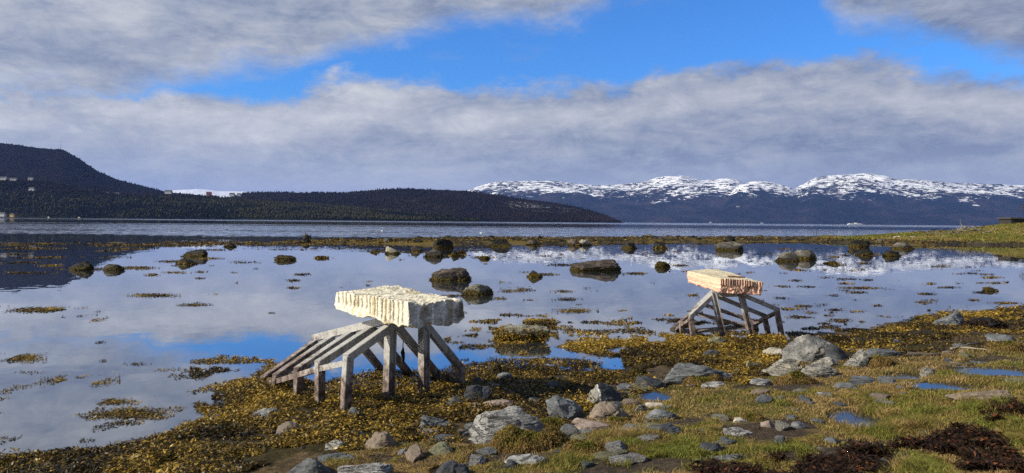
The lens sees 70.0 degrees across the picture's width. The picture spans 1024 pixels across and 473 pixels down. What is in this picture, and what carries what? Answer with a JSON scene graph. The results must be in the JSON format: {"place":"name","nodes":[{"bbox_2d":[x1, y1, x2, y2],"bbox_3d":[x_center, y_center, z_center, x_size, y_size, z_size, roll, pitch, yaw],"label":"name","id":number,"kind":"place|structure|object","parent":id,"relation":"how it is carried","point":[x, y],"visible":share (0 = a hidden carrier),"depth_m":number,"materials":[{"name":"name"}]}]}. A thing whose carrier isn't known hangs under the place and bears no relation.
{"place":"outdoors","nodes":[
{"label":"outdoors","id":0,"kind":"place"},
{"bbox_2d":[0,143,196,195],"bbox_3d":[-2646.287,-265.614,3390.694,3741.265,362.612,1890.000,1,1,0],"label":"hill summit","id":1,"kind":"structure","parent":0,"point":[27,168],"depth_m":3223.97,"materials":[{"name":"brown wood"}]},
{"bbox_2d":[0,143,621,221],"bbox_3d":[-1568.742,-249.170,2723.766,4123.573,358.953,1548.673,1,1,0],"label":"forest","id":2,"kind":"object","parent":1,"relation":"on","point":[384,214],"visible":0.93,"depth_m":2303.93,"materials":[{"name":"plant"}]},
{"bbox_2d":[172,189,250,196],"bbox_3d":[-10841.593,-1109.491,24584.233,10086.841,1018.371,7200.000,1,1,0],"label":"mountain snowfield","id":3,"kind":"structure","parent":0,"point":[204,191],"depth_m":24602.88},
{"bbox_2d":[0,180,479,221],"bbox_3d":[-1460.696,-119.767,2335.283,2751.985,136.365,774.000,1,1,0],"label":"hill bench","id":4,"kind":"object","parent":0,"point":[39,215],"visible":0.44,"depth_m":2051.00,"materials":[{"name":"plant"}]},
{"bbox_2d":[229,188,622,222],"bbox_3d":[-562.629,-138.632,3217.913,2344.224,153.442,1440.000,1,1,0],"label":"hill headland","id":5,"kind":"structure","parent":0,"point":[429,210],"depth_m":2865.01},
{"bbox_2d":[0,218,1023,447],"bbox_3d":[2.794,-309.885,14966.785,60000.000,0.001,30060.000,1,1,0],"label":"water","id":6,"kind":"structure","parent":0,"point":[172,333],"depth_m":23.89,"materials":[{"name":"liquid"}]},
{"bbox_2d":[69,261,93,270],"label":"boulder","id":7,"kind":"object","parent":6,"relation":"in","point":[85,265],"visible":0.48,"depth_m":31.84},
{"bbox_2d":[104,264,123,270],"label":"rock","id":8,"kind":"object","parent":6,"relation":"in","point":[112,267],"visible":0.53,"depth_m":31.87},
{"bbox_2d":[181,249,207,256],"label":"boulder","id":9,"kind":"object","parent":6,"relation":"in","point":[201,253],"visible":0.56,"depth_m":43.70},
{"bbox_2d":[274,255,295,260],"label":"rock","id":10,"kind":"object","parent":6,"relation":"in","point":[287,257],"visible":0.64,"depth_m":40.81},
{"bbox_2d":[425,249,443,256],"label":"boulder","id":11,"kind":"object","parent":6,"relation":"in","point":[435,253],"visible":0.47,"depth_m":46.14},
{"bbox_2d":[430,267,470,280],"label":"boulder","id":12,"kind":"object","parent":6,"relation":"in","point":[453,274],"visible":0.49,"depth_m":27.90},
{"bbox_2d":[462,284,493,295],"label":"boulder","id":13,"kind":"object","parent":6,"relation":"in","point":[476,290],"visible":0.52,"depth_m":22.61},
{"bbox_2d":[489,239,510,246],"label":"boulder","id":14,"kind":"object","parent":6,"relation":"in","point":[503,243],"visible":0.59,"depth_m":66.48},
{"bbox_2d":[0,240,1021,420],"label":"floating seaweed","id":15,"kind":"object","parent":6,"relation":"on","point":[129,413],"visible":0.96,"depth_m":26.70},
{"bbox_2d":[570,259,621,270],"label":"boulder","id":16,"kind":"object","parent":6,"relation":"in","point":[605,265],"visible":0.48,"depth_m":34.47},
{"bbox_2d":[715,241,742,250],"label":"boulder","id":17,"kind":"object","parent":6,"relation":"in","point":[734,246],"visible":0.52,"depth_m":62.08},
{"bbox_2d":[776,251,798,261],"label":"boulder","id":18,"kind":"object","parent":6,"relation":"in","point":[790,256],"visible":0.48,"depth_m":44.58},
{"bbox_2d":[795,249,815,259],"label":"boulder","id":19,"kind":"object","parent":6,"relation":"in","point":[809,254],"visible":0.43,"depth_m":47.37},
{"bbox_2d":[849,240,869,246],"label":"boulder","id":20,"kind":"object","parent":6,"relation":"in","point":[855,243],"visible":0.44,"depth_m":74.58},
{"bbox_2d":[892,242,913,248],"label":"boulder","id":21,"kind":"object","parent":6,"relation":"in","point":[901,245],"visible":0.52,"depth_m":69.67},
{"bbox_2d":[0,226,1023,472],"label":"ground","id":22,"kind":"structure","parent":0,"point":[282,460],"depth_m":7.89,"materials":[{"name":"plant"}]},
{"bbox_2d":[251,408,279,419],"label":"rock","id":23,"kind":"object","parent":22,"relation":"on","point":[263,412],"visible":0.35,"depth_m":8.36,"materials":[{"name":"grey stone"}]},
{"bbox_2d":[275,421,299,434],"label":"rock","id":24,"kind":"object","parent":22,"relation":"on","point":[280,428],"visible":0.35,"depth_m":7.60,"materials":[{"name":"brown stone"}]},
{"bbox_2d":[287,458,331,472],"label":"boulder","id":25,"kind":"object","parent":22,"relation":"on","point":[309,465],"visible":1,"depth_m":5.84,"materials":[{"name":"stone"}]},
{"bbox_2d":[317,453,353,461],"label":"rock","id":26,"kind":"object","parent":22,"relation":"on","point":[321,458],"visible":0.54,"depth_m":6.39,"materials":[{"name":"grey stone"}]},
{"bbox_2d":[325,440,345,449],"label":"rock","id":27,"kind":"object","parent":22,"relation":"on","point":[330,445],"visible":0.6,"depth_m":6.78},
{"bbox_2d":[259,319,465,410],"bbox_3d":[-2.054,1.658,10.255,2.508,1.409,2.336,2,2,44],"label":"wooden stand","id":28,"kind":"object","parent":22,"relation":"on","point":[350,343],"visible":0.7,"depth_m":9.58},
{"bbox_2d":[334,285,464,327],"bbox_3d":[-1.428,0.864,9.251,0.793,0.374,2.011,-1,2,-41],"label":"stone block","id":29,"kind":"object","parent":28,"relation":"on","point":[398,305],"depth_m":8.74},
{"bbox_2d":[337,463,393,472],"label":"rock","id":30,"kind":"object","parent":22,"relation":"on","point":[375,468],"visible":1,"depth_m":5.60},
{"bbox_2d":[365,431,396,449],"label":"boulder","id":31,"kind":"object","parent":22,"relation":"on","point":[377,439],"visible":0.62,"depth_m":6.82,"materials":[{"name":"brown stone"}]},
{"bbox_2d":[405,444,423,462],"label":"stone","id":32,"kind":"object","parent":22,"relation":"on","point":[414,453],"visible":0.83,"depth_m":6.24,"materials":[{"name":"brown stone"}]},
{"bbox_2d":[420,415,454,429],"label":"rock","id":33,"kind":"object","parent":22,"relation":"on","point":[432,420],"visible":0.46,"depth_m":7.65,"materials":[{"name":"grey stone"}]},
{"bbox_2d":[426,441,453,455],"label":"rock","id":34,"kind":"object","parent":22,"relation":"on","point":[441,448],"visible":0.6,"depth_m":6.39,"materials":[{"name":"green stone"}]},
{"bbox_2d":[433,239,452,248],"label":"boulder","id":35,"kind":"object","parent":22,"relation":"on","point":[444,243],"visible":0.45,"depth_m":59.42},
{"bbox_2d":[427,434,462,442],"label":"rock","id":36,"kind":"object","parent":22,"relation":"on","point":[443,436],"visible":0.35,"depth_m":7.05,"materials":[{"name":"stone"}]},
{"bbox_2d":[436,460,470,472],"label":"rock","id":37,"kind":"object","parent":22,"relation":"on","point":[451,466],"visible":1,"depth_m":5.50,"materials":[{"name":"stone"}]},
{"bbox_2d":[464,385,491,402],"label":"boulder","id":38,"kind":"object","parent":22,"relation":"on","point":[486,391],"visible":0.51,"depth_m":8.92,"materials":[{"name":"stone"}]},
{"bbox_2d":[469,454,486,466],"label":"stone","id":39,"kind":"object","parent":22,"relation":"on","point":[476,459],"visible":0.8,"depth_m":5.88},
{"bbox_2d":[476,447,497,454],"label":"stone","id":40,"kind":"object","parent":22,"relation":"on","point":[486,450],"visible":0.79,"depth_m":6.35,"materials":[{"name":"grey stone"}]},
{"bbox_2d":[485,364,501,375],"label":"rock","id":41,"kind":"object","parent":22,"relation":"on","point":[495,369],"visible":0.52,"depth_m":10.79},
{"bbox_2d":[482,399,513,407],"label":"rock","id":42,"kind":"object","parent":22,"relation":"on","point":[497,401],"visible":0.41,"depth_m":8.62,"materials":[{"name":"stone"}]},
{"bbox_2d":[468,406,544,444],"bbox_3d":[-0.041,1.832,6.871,0.776,0.441,0.388,1,1,0],"label":"boulder","id":43,"kind":"object","parent":22,"relation":"on","point":[485,426],"visible":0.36,"depth_m":6.81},
{"bbox_2d":[504,459,516,468],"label":"stone","id":44,"kind":"object","parent":22,"relation":"on","point":[509,463],"visible":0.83,"depth_m":5.68,"materials":[{"name":"stone"}]},
{"bbox_2d":[0,240,1023,472],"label":"seaweed","id":45,"kind":"object","parent":22,"relation":"on","point":[148,455],"visible":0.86,"depth_m":9.30,"materials":[{"name":"plant"}]},
{"bbox_2d":[497,325,550,341],"bbox_3d":[0.213,1.919,14.159,1.111,0.436,0.552,1,1,15],"label":"boulder","id":46,"kind":"object","parent":22,"relation":"on","point":[536,329],"visible":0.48,"depth_m":13.94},
{"bbox_2d":[504,454,547,465],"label":"rock","id":47,"kind":"object","parent":22,"relation":"on","point":[521,458],"visible":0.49,"depth_m":5.82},
{"bbox_2d":[488,424,569,453],"bbox_3d":[0.165,1.815,6.465,0.840,0.308,0.466,1,1,0],"label":"grass tussock","id":48,"kind":"object","parent":22,"relation":"on","point":[509,438],"depth_m":6.38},
{"bbox_2d":[539,417,573,428],"bbox_3d":[0.390,1.901,7.284,0.554,0.222,0.320,1,1,0],"label":"grass tussock","id":49,"kind":"object","parent":22,"relation":"on","point":[558,422],"depth_m":7.22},
{"bbox_2d":[545,395,582,418],"bbox_3d":[0.580,1.904,7.938,0.394,0.359,0.307,0,1,-20],"label":"boulder","id":50,"kind":"object","parent":22,"relation":"on","point":[562,407],"visible":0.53,"depth_m":7.84,"materials":[{"name":"grey stone"}]},
{"bbox_2d":[562,428,580,438],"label":"stone","id":51,"kind":"object","parent":22,"relation":"on","point":[569,431],"visible":0.45,"depth_m":6.74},
{"bbox_2d":[570,434,586,439],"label":"stone","id":52,"kind":"object","parent":22,"relation":"on","point":[576,436],"visible":0.4,"depth_m":6.63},
{"bbox_2d":[560,439,606,455],"bbox_3d":[0.615,1.781,6.067,0.475,0.184,0.303,1,1,0],"label":"grass tussock","id":53,"kind":"object","parent":22,"relation":"on","point":[573,445],"depth_m":6.04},
{"bbox_2d":[580,460,594,468],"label":"stone","id":54,"kind":"object","parent":22,"relation":"on","point":[588,464],"visible":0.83,"depth_m":5.57,"materials":[{"name":"stone"}]},
{"bbox_2d":[575,421,609,430],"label":"rock","id":55,"kind":"object","parent":22,"relation":"on","point":[593,425],"visible":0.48,"depth_m":7.04,"materials":[{"name":"stone"}]},
{"bbox_2d":[587,383,621,404],"bbox_3d":[1.071,1.887,8.611,0.456,0.329,0.319,1,1,0],"label":"boulder","id":56,"kind":"object","parent":22,"relation":"on","point":[604,392],"visible":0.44,"depth_m":8.56,"materials":[{"name":"stone"}]},
{"bbox_2d":[592,451,619,459],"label":"stone","id":57,"kind":"object","parent":22,"relation":"on","point":[601,455],"visible":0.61,"depth_m":5.79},
{"bbox_2d":[589,401,628,420],"bbox_3d":[1.003,1.826,7.552,0.409,0.243,0.327,1,1,0],"label":"boulder","id":58,"kind":"object","parent":22,"relation":"on","point":[603,410],"visible":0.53,"depth_m":7.45,"materials":[{"name":"brown stone"}]},
{"bbox_2d":[604,440,626,451],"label":"stone","id":59,"kind":"object","parent":22,"relation":"on","point":[618,445],"visible":0.61,"depth_m":6.01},
{"bbox_2d":[605,416,630,424],"bbox_3d":[1.066,1.866,7.271,0.316,0.172,0.203,1,1,0],"label":"grass tussock","id":60,"kind":"object","parent":22,"relation":"on","point":[613,418],"depth_m":7.25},
{"bbox_2d":[609,454,637,464],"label":"stone","id":61,"kind":"object","parent":22,"relation":"on","point":[620,456],"visible":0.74,"depth_m":5.72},
{"bbox_2d":[621,398,641,405],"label":"stone","id":62,"kind":"object","parent":22,"relation":"on","point":[631,401],"visible":0.6,"depth_m":8.43,"materials":[{"name":"brown stone"}]},
{"bbox_2d":[627,453,647,462],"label":"stone","id":63,"kind":"object","parent":22,"relation":"on","point":[640,458],"visible":0.63,"depth_m":5.76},
{"bbox_2d":[254,235,1022,244],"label":"shoreline strip","id":64,"kind":"object","parent":22,"relation":"on","point":[565,239],"visible":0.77,"depth_m":86.91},
{"bbox_2d":[631,364,646,373],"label":"rock","id":65,"kind":"object","parent":22,"relation":"on","point":[638,368],"visible":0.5,"depth_m":10.93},
{"bbox_2d":[636,433,659,441],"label":"stone","id":66,"kind":"object","parent":22,"relation":"on","point":[649,438],"visible":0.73,"depth_m":6.32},
{"bbox_2d":[634,375,667,389],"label":"rock","id":67,"kind":"object","parent":22,"relation":"on","point":[655,382],"visible":0.49,"depth_m":9.68,"materials":[{"name":"stone"}]},
{"bbox_2d":[637,392,669,400],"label":"puddle water","id":68,"kind":"structure","parent":22,"relation":"on","point":[653,396],"depth_m":9.01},
{"bbox_2d":[645,409,676,420],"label":"rock","id":69,"kind":"object","parent":22,"relation":"on","point":[658,413],"visible":0.68,"depth_m":7.39,"materials":[{"name":"grey stone"}]},
{"bbox_2d":[647,423,682,433],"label":"rock","id":70,"kind":"object","parent":22,"relation":"on","point":[669,427],"visible":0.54,"depth_m":6.58,"materials":[{"name":"stone"}]},
{"bbox_2d":[316,320,1023,472],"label":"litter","id":71,"kind":"object","parent":22,"relation":"on","point":[376,456],"visible":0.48,"depth_m":7.91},
{"bbox_2d":[322,334,1023,472],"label":"grass","id":72,"kind":"structure","parent":22,"relation":"on","point":[911,420],"depth_m":6.64,"materials":[{"name":"plant"}]},
{"bbox_2d":[662,363,731,384],"bbox_3d":[2.501,1.910,9.986,0.948,0.391,0.474,1,1,0],"label":"boulder","id":73,"kind":"object","parent":22,"relation":"on","point":[679,373],"visible":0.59,"depth_m":9.86,"materials":[{"name":"grey stone"}]},
{"bbox_2d":[682,373,722,385],"bbox_3d":[2.565,1.940,9.756,0.651,0.259,0.371,1,1,0],"label":"grass tussock","id":74,"kind":"object","parent":22,"relation":"on","point":[695,380],"depth_m":9.73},
{"bbox_2d":[699,442,721,451],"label":"rock","id":75,"kind":"object","parent":22,"relation":"on","point":[712,447],"visible":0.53,"depth_m":5.94,"materials":[{"name":"stone"}]},
{"bbox_2d":[701,381,724,388],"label":"rock","id":76,"kind":"object","parent":22,"relation":"on","point":[714,384],"visible":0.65,"depth_m":9.39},
{"bbox_2d":[707,336,726,343],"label":"rock","id":77,"kind":"object","parent":22,"relation":"on","point":[715,339],"visible":0.43,"depth_m":13.71,"materials":[{"name":"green stone"}]},
{"bbox_2d":[670,289,784,337],"bbox_3d":[4.497,1.643,16.172,2.207,1.198,3.597,1,1,0],"label":"wooden stand","id":78,"kind":"object","parent":22,"relation":"on","point":[712,295],"visible":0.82,"depth_m":14.86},
{"bbox_2d":[687,269,762,295],"bbox_3d":[4.449,0.952,15.641,0.876,0.377,2.494,0,1,-4],"label":"stone block","id":79,"kind":"object","parent":78,"relation":"on","point":[718,281],"depth_m":14.61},
{"bbox_2d":[713,454,745,461],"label":"rock","id":80,"kind":"object","parent":22,"relation":"on","point":[730,456],"visible":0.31,"depth_m":5.54,"materials":[{"name":"grey stone"}]},
{"bbox_2d":[723,427,753,435],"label":"rock","id":81,"kind":"object","parent":22,"relation":"on","point":[736,431],"visible":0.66,"depth_m":6.55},
{"bbox_2d":[739,412,764,421],"bbox_3d":[2.357,1.820,7.214,0.314,0.176,0.200,1,1,0],"label":"grass tussock","id":82,"kind":"object","parent":22,"relation":"on","point":[753,416],"depth_m":7.18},
{"bbox_2d":[749,378,771,384],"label":"rock","id":83,"kind":"object","parent":22,"relation":"on","point":[758,381],"visible":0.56,"depth_m":9.38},
{"bbox_2d":[750,388,770,394],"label":"stone","id":84,"kind":"object","parent":22,"relation":"on","point":[758,391],"visible":0.79,"depth_m":8.67,"materials":[{"name":"brown stone"}]},
{"bbox_2d":[756,394,772,402],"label":"stone","id":85,"kind":"object","parent":22,"relation":"on","point":[762,398],"visible":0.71,"depth_m":8.21,"materials":[{"name":"grey stone"}]},
{"bbox_2d":[760,420,773,427],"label":"rock","id":86,"kind":"object","parent":22,"relation":"on","point":[769,424],"visible":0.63,"depth_m":6.88,"materials":[{"name":"stone"}]},
{"bbox_2d":[763,347,782,356],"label":"rock","id":87,"kind":"object","parent":22,"relation":"on","point":[772,350],"visible":0.48,"depth_m":12.19,"materials":[{"name":"stone"}]},
{"bbox_2d":[762,358,803,375],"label":"boulder","id":88,"kind":"object","parent":22,"relation":"on","point":[783,366],"visible":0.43,"depth_m":10.11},
{"bbox_2d":[775,420,793,430],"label":"stone","id":89,"kind":"object","parent":22,"relation":"on","point":[780,425],"visible":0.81,"depth_m":6.56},
{"bbox_2d":[772,370,818,384],"bbox_3d":[3.655,1.847,9.433,0.620,0.262,0.383,1,1,0],"label":"grass tussock","id":90,"kind":"object","parent":22,"relation":"on","point":[796,377],"depth_m":9.36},
{"bbox_2d":[791,421,805,427],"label":"rock","id":91,"kind":"object","parent":22,"relation":"on","point":[797,424],"visible":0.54,"depth_m":6.68,"materials":[{"name":"grey stone"}]},
{"bbox_2d":[781,334,838,361],"bbox_3d":[4.793,1.873,11.825,0.946,0.601,0.662,1,1,0],"label":"boulder","id":92,"kind":"object","parent":22,"relation":"on","point":[807,348],"visible":0.48,"depth_m":11.66,"materials":[{"name":"grey stone"}]},
{"bbox_2d":[801,364,836,377],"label":"rock","id":93,"kind":"object","parent":22,"relation":"on","point":[820,370],"visible":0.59,"depth_m":9.85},
{"bbox_2d":[811,357,838,365],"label":"rock","id":94,"kind":"object","parent":22,"relation":"on","point":[827,361],"visible":0.61,"depth_m":10.80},
{"bbox_2d":[825,344,847,360],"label":"rock","id":95,"kind":"object","parent":22,"relation":"on","point":[834,352],"visible":0.52,"depth_m":11.45,"materials":[{"name":"stone"}]},
{"bbox_2d":[833,382,857,388],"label":"rock","id":96,"kind":"object","parent":22,"relation":"on","point":[838,385],"visible":0.57,"depth_m":9.02,"materials":[{"name":"grey stone"}]},
{"bbox_2d":[819,411,877,428],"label":"puddle water","id":97,"kind":"structure","parent":22,"relation":"on","point":[847,415],"depth_m":7.30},
{"bbox_2d":[685,318,1023,472],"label":"kelp","id":98,"kind":"object","parent":22,"relation":"on","point":[965,443],"visible":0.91,"depth_m":5.30},
{"bbox_2d":[844,349,869,367],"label":"boulder","id":99,"kind":"object","parent":22,"relation":"on","point":[859,358],"visible":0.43,"depth_m":10.59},
{"bbox_2d":[849,375,876,384],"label":"rock","id":100,"kind":"object","parent":22,"relation":"on","point":[857,380],"visible":0.6,"depth_m":9.31,"materials":[{"name":"stone"}]},
{"bbox_2d":[869,393,890,398],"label":"stone","id":101,"kind":"object","parent":22,"relation":"on","point":[879,395],"visible":0.72,"depth_m":8.27,"materials":[{"name":"brown stone"}]},
{"bbox_2d":[866,354,899,368],"bbox_3d":[5.327,1.845,10.645,0.753,0.281,0.422,1,1,0],"label":"grass tussock","id":102,"kind":"object","parent":22,"relation":"on","point":[877,361],"depth_m":10.52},
{"bbox_2d":[865,348,900,355],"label":"rock","id":103,"kind":"object","parent":22,"relation":"on","point":[881,352],"visible":0.64,"depth_m":11.69,"materials":[{"name":"grey stone"}]},
{"bbox_2d":[877,376,897,383],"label":"stone","id":104,"kind":"object","parent":22,"relation":"on","point":[884,379],"visible":0.64,"depth_m":9.15,"materials":[{"name":"grey stone"}]},
{"bbox_2d":[887,374,921,378],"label":"puddle water","id":105,"kind":"structure","parent":22,"relation":"on","point":[898,376],"depth_m":9.87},
{"bbox_2d":[820,222,1023,241],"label":"bank grass","id":106,"kind":"structure","parent":22,"relation":"on","point":[989,236],"depth_m":102.08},
{"bbox_2d":[907,351,939,355],"bbox_3d":[6.475,1.852,11.498,0.072,0.104,0.473,-1,2,-43],"label":"driftwood","id":107,"kind":"object","parent":22,"relation":"on","point":[918,353],"visible":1,"depth_m":11.50,"materials":[{"name":"brown wood"}]},
{"bbox_2d":[920,367,936,376],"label":"rock","id":108,"kind":"object","parent":22,"relation":"on","point":[925,371],"visible":0.72,"depth_m":9.82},
{"bbox_2d":[901,382,977,389],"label":"puddle water","id":109,"kind":"structure","parent":22,"relation":"on","point":[937,386],"depth_m":8.79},
{"bbox_2d":[933,312,964,324],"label":"rock","id":110,"kind":"object","parent":22,"relation":"on","point":[955,318],"visible":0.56,"depth_m":16.38,"materials":[{"name":"grey stone"}]},
{"bbox_2d":[943,390,1012,400],"bbox_3d":[4.933,1.687,7.709,0.711,0.164,0.355,1,1,0],"label":"rock","id":111,"kind":"object","parent":22,"relation":"on","point":[988,394],"visible":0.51,"depth_m":7.64,"materials":[{"name":"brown stone"}]},
{"bbox_2d":[964,317,1010,328],"bbox_3d":[10.315,1.935,15.880,0.983,0.407,0.667,1,1,0],"label":"kelp heap","id":112,"kind":"object","parent":22,"relation":"on","point":[991,322],"visible":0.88,"depth_m":15.73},
{"bbox_2d":[956,366,1023,375],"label":"puddle water","id":113,"kind":"structure","parent":22,"relation":"on","point":[993,371],"depth_m":9.80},
{"bbox_2d":[984,334,1014,340],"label":"rock","id":114,"kind":"object","parent":22,"relation":"on","point":[994,337],"visible":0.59,"depth_m":13.39,"materials":[{"name":"grey stone"}]},
{"bbox_2d":[984,340,1023,352],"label":"grass tussock","id":115,"kind":"object","parent":22,"relation":"on","point":[1011,345],"depth_m":11.71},
{"bbox_2d":[996,218,1023,223],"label":"hut","id":116,"kind":"object","parent":22,"relation":"on","point":[1010,220],"visible":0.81,"depth_m":118.47,"materials":[{"name":"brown wood"}]},
{"bbox_2d":[0,0,1023,192],"label":"sky","id":117,"kind":"structure","parent":0,"point":[297,96],"materials":[{"name":"blue"}]},
{"bbox_2d":[467,176,743,222],"bbox_3d":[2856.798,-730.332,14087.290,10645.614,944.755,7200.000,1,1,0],"label":"mountain fell","id":118,"kind":"structure","parent":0,"point":[675,199],"depth_m":12308.65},
{"bbox_2d":[696,181,801,223],"bbox_3d":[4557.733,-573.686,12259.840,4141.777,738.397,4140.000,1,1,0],"label":"mountain summit","id":119,"kind":"structure","parent":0,"point":[759,201],"depth_m":11296.19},
{"bbox_2d":[750,173,1023,225],"bbox_3d":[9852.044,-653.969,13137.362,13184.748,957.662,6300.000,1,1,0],"label":"mountain plateau","id":120,"kind":"structure","parent":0,"point":[868,199],"depth_m":11272.48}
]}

